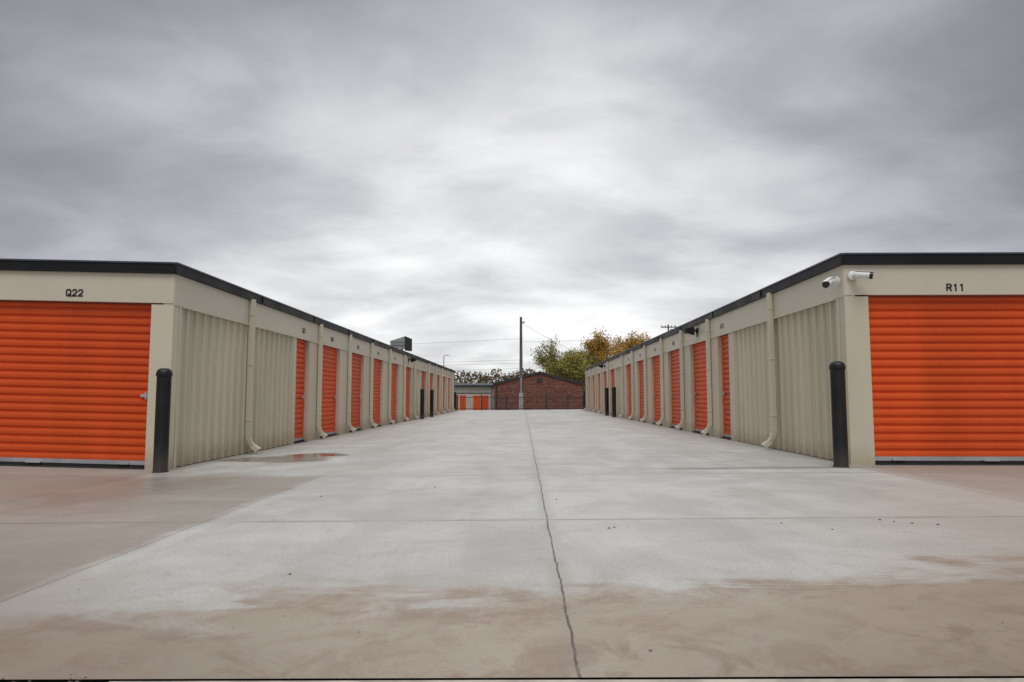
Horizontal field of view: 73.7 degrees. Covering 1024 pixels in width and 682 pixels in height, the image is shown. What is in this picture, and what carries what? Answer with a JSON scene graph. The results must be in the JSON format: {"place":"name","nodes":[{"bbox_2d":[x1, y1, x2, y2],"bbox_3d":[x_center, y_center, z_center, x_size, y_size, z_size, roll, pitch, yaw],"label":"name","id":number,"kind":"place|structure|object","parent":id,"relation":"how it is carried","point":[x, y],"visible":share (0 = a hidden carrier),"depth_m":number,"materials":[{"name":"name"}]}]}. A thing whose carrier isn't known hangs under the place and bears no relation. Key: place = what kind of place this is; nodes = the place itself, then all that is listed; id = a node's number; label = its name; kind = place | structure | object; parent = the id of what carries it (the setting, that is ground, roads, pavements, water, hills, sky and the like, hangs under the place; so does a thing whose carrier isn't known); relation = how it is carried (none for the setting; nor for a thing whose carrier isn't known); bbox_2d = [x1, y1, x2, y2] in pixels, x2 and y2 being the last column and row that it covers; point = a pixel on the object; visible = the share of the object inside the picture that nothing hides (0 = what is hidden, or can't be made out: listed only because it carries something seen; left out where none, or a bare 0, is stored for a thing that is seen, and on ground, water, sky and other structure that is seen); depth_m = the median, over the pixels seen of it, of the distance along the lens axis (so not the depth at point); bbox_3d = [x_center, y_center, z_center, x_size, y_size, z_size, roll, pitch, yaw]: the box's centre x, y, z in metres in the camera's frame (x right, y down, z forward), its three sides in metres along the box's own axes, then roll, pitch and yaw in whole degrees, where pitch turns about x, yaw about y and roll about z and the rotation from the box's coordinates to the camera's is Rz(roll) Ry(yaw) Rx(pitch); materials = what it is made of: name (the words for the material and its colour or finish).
{"place":"outdoors","nodes":[
{"label":"outdoors","id":0,"kind":"place"},
{"bbox_2d":[0,409,1023,679],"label":"concrete pavement","id":1,"kind":"structure","parent":0,"point":[458,545],"depth_m":3.83,"materials":[{"name":"grey concrete"}]},
{"bbox_2d":[152,368,172,472],"bbox_3d":[-4.514,1.020,8.816,0.200,1.340,0.200,0,-5,1],"label":"bollard","id":2,"kind":"object","parent":1,"relation":"on","point":[162,420],"visible":1,"depth_m":8.75,"materials":[{"name":"black metal"}]},
{"bbox_2d":[0,270,453,469],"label":"walls","id":3,"kind":"structure","parent":1,"relation":"on","point":[199,339],"depth_m":10.75,"materials":[{"name":"beige metal"}]},
{"bbox_2d":[66,289,83,296],"bbox_3d":[-5.910,-0.650,9.222,0.245,0.116,0.003,0,-5,1],"label":"unit number","id":4,"kind":"object","parent":3,"relation":"attached to","point":[74,295],"visible":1,"depth_m":9.22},
{"bbox_2d":[0,300,448,466],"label":"rollup doors","id":5,"kind":"structure","parent":3,"relation":"attached to","point":[74,381],"depth_m":9.24,"materials":[{"name":"orange paint"}]},
{"bbox_2d":[0,392,449,469],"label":"door hardware","id":6,"kind":"object","parent":5,"relation":"attached to","point":[145,395],"depth_m":9.09,"materials":[{"name":"black rubber"}]},
{"bbox_2d":[0,258,454,372],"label":"gutter","id":7,"kind":"object","parent":3,"relation":"on","point":[182,270],"visible":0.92,"depth_m":9.24,"materials":[{"name":"black paint"}]},
{"bbox_2d":[245,299,454,451],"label":"downspouts","id":8,"kind":"object","parent":3,"relation":"attached to","point":[254,447],"visible":0.98,"depth_m":15.72,"materials":[{"name":"beige metal"}]},
{"bbox_2d":[390,336,411,350],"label":"billboard","id":9,"kind":"object","parent":3,"relation":"on","point":[404,342],"visible":0.68,"depth_m":120.23,"materials":[{"name":"metal"}]},
{"bbox_2d":[408,358,416,362],"bbox_3d":[-4.100,0.788,28.096,0.317,0.206,0.280,0,-5,1],"label":"wall floodlight","id":10,"kind":"object","parent":3,"relation":"attached to","point":[412,360],"depth_m":27.98,"materials":[{"name":"black paint"}]},
{"bbox_2d":[420,389,424,418],"bbox_3d":[-3.939,2.755,29.939,0.200,1.341,0.200,0,-5,1],"label":"bollard","id":11,"kind":"object","parent":1,"relation":"on","point":[422,403],"visible":0.92,"depth_m":29.87,"materials":[{"name":"black metal"}]},
{"bbox_2d":[430,389,433,416],"bbox_3d":[-3.890,3.017,33.128,0.200,1.341,0.200,0,-5,1],"label":"bollard","id":12,"kind":"object","parent":1,"relation":"on","point":[431,402],"visible":0.95,"depth_m":33.07,"materials":[{"name":"black metal"}]},
{"bbox_2d":[454,392,455,410],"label":"bollard","id":13,"kind":"object","parent":1,"relation":"on","point":[455,401],"visible":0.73,"depth_m":48.00,"materials":[{"name":"black metal"}]},
{"bbox_2d":[2,496,1003,681],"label":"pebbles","id":14,"kind":"object","parent":1,"relation":"on","point":[443,671],"visible":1,"depth_m":2.72,"materials":[{"name":"stone"}]},
{"bbox_2d":[584,391,585,409],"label":"bollard","id":15,"kind":"object","parent":1,"relation":"on","point":[584,399],"visible":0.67,"depth_m":47.28,"materials":[{"name":"black metal"}]},
{"bbox_2d":[605,387,608,415],"bbox_3d":[4.500,2.878,32.408,0.200,1.341,0.200,0,-5,1],"label":"bollard","id":16,"kind":"object","parent":1,"relation":"on","point":[606,401],"visible":1,"depth_m":32.34,"materials":[{"name":"black metal"}]},
{"bbox_2d":[612,387,615,416],"bbox_3d":[4.460,2.665,29.817,0.200,1.341,0.200,0,-5,1],"label":"bollard","id":17,"kind":"object","parent":1,"relation":"on","point":[613,401],"visible":0.94,"depth_m":29.75,"materials":[{"name":"black metal"}]},
{"bbox_2d":[585,264,1023,464],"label":"walls","id":18,"kind":"structure","parent":1,"relation":"on","point":[819,328],"depth_m":10.43,"materials":[{"name":"beige metal"}]},
{"bbox_2d":[584,293,776,447],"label":"downspouts","id":19,"kind":"object","parent":18,"relation":"attached to","point":[772,377],"visible":0.98,"depth_m":15.41,"materials":[{"name":"beige metal"}]},
{"bbox_2d":[683,327,697,335],"bbox_3d":[4.333,-0.228,16.510,0.317,0.206,0.280,0,-5,1],"label":"wall floodlight","id":20,"kind":"object","parent":18,"relation":"attached to","point":[690,331],"depth_m":16.38,"materials":[{"name":"black paint"}]},
{"bbox_2d":[585,252,1023,370],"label":"gutter","id":21,"kind":"object","parent":18,"relation":"on","point":[926,258],"visible":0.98,"depth_m":9.01,"materials":[{"name":"black paint"}]},
{"bbox_2d":[589,295,1023,462],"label":"rollup doors","id":22,"kind":"structure","parent":18,"relation":"attached to","point":[947,373],"depth_m":9.01,"materials":[{"name":"orange paint"}]},
{"bbox_2d":[589,392,1023,464],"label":"door hardware","id":23,"kind":"object","parent":22,"relation":"attached to","point":[723,393],"depth_m":8.87,"materials":[{"name":"black rubber"}]},
{"bbox_2d":[822,276,840,287],"bbox_3d":[4.253,-0.782,9.102,0.321,0.179,0.134,2,-5,-26],"label":"security camera","id":24,"kind":"object","parent":18,"relation":"attached to","point":[829,281],"visible":1,"depth_m":9.09,"materials":[{"name":"white plastic"}]},
{"bbox_2d":[847,270,873,279],"bbox_3d":[4.548,-0.860,8.905,0.146,0.136,0.329,4,-6,-41],"label":"security camera","id":25,"kind":"object","parent":18,"relation":"attached to","point":[852,275],"visible":1,"depth_m":8.87,"materials":[{"name":"white plastic"}]},
{"bbox_2d":[946,283,962,290],"bbox_3d":[5.828,-0.706,8.986,0.220,0.108,0.002,0,-5,1],"label":"unit number","id":26,"kind":"object","parent":18,"relation":"attached to","point":[955,285],"visible":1,"depth_m":8.99,"materials":[{"name":"black plastic"}]},
{"bbox_2d":[829,361,849,467],"bbox_3d":[4.154,0.926,8.671,0.200,1.341,0.200,0,-5,1],"label":"bollard","id":27,"kind":"object","parent":1,"relation":"on","point":[839,414],"visible":0.98,"depth_m":8.61,"materials":[{"name":"black metal"}]},
{"bbox_2d":[0,676,1023,681],"bbox_3d":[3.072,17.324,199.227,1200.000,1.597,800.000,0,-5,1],"label":"ground","id":28,"kind":"structure","parent":0,"point":[346,679],"depth_m":2.30,"materials":[{"name":"grey concrete"}]},
{"bbox_2d":[454,387,493,409],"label":"walls","id":29,"kind":"structure","parent":28,"relation":"on","point":[472,391],"depth_m":77.87,"materials":[{"name":"beige metal"}]},
{"bbox_2d":[456,395,487,409],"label":"doors","id":30,"kind":"structure","parent":29,"relation":"attached to","point":[477,402],"depth_m":77.69,"materials":[{"name":"orange paint"}]},
{"bbox_2d":[454,383,493,387],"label":"roof","id":31,"kind":"structure","parent":29,"relation":"on","point":[473,385],"depth_m":77.68,"materials":[{"name":"grey metal"}]},
{"bbox_2d":[454,368,585,392],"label":"distant trees","id":32,"kind":"object","parent":28,"relation":"on","point":[485,378],"visible":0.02,"depth_m":135.79,"materials":[{"name":"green plant"}]},
{"bbox_2d":[456,389,583,410],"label":"iron fence","id":33,"kind":"object","parent":28,"relation":"on","point":[506,397],"visible":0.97,"depth_m":48.99,"materials":[{"name":"black metal"}]},
{"bbox_2d":[519,317,524,409],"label":"utility pole","id":34,"kind":"object","parent":28,"relation":"on","point":[521,375],"visible":0.77,"depth_m":55.91,"materials":[{"name":"brown wood"}]},
{"bbox_2d":[389,324,677,369],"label":"overhead wires","id":35,"kind":"object","parent":34,"relation":"attached to","point":[506,339],"visible":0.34,"depth_m":57.12,"materials":[{"name":"black metal"}]},
{"bbox_2d":[494,373,582,409],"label":"brick building","id":36,"kind":"structure","parent":28,"relation":"on","point":[553,386],"depth_m":64.78,"materials":[{"name":"red brick"}]},
{"bbox_2d":[493,371,583,384],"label":"roof","id":37,"kind":"structure","parent":36,"relation":"on","point":[544,373],"depth_m":64.80,"materials":[{"name":"black metal"}]},
{"bbox_2d":[527,334,592,385],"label":"autumn tree","id":38,"kind":"object","parent":28,"relation":"on","point":[557,367],"visible":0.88,"depth_m":76.45,"materials":[{"name":"green plant"}]},
{"bbox_2d":[110,678,1023,681],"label":"kerb","id":39,"kind":"structure","parent":28,"relation":"on","point":[857,680],"depth_m":2.21,"materials":[{"name":"concrete"}]},
{"bbox_2d":[533,353,600,381],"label":"autumn tree","id":40,"kind":"object","parent":28,"relation":"on","point":[585,362],"visible":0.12,"depth_m":84.21,"materials":[{"name":"green plant"}]},
{"bbox_2d":[559,343,597,393],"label":"autumn tree","id":41,"kind":"object","parent":28,"relation":"on","point":[589,356],"visible":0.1,"depth_m":93.39,"materials":[{"name":"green plant"}]},
{"bbox_2d":[580,326,651,362],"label":"autumn tree","id":42,"kind":"object","parent":28,"relation":"on","point":[598,344],"visible":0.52,"depth_m":83.19,"materials":[{"name":"yellow plant"}]},
{"bbox_2d":[661,324,675,330],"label":"utility pole","id":43,"kind":"object","parent":28,"relation":"on","point":[668,327],"visible":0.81,"depth_m":99.97,"materials":[{"name":"brown wood"}]},
{"bbox_2d":[0,0,1023,382],"label":"sky","id":44,"kind":"structure","parent":0,"point":[430,173],"materials":[{"name":"grey"}]}
]}

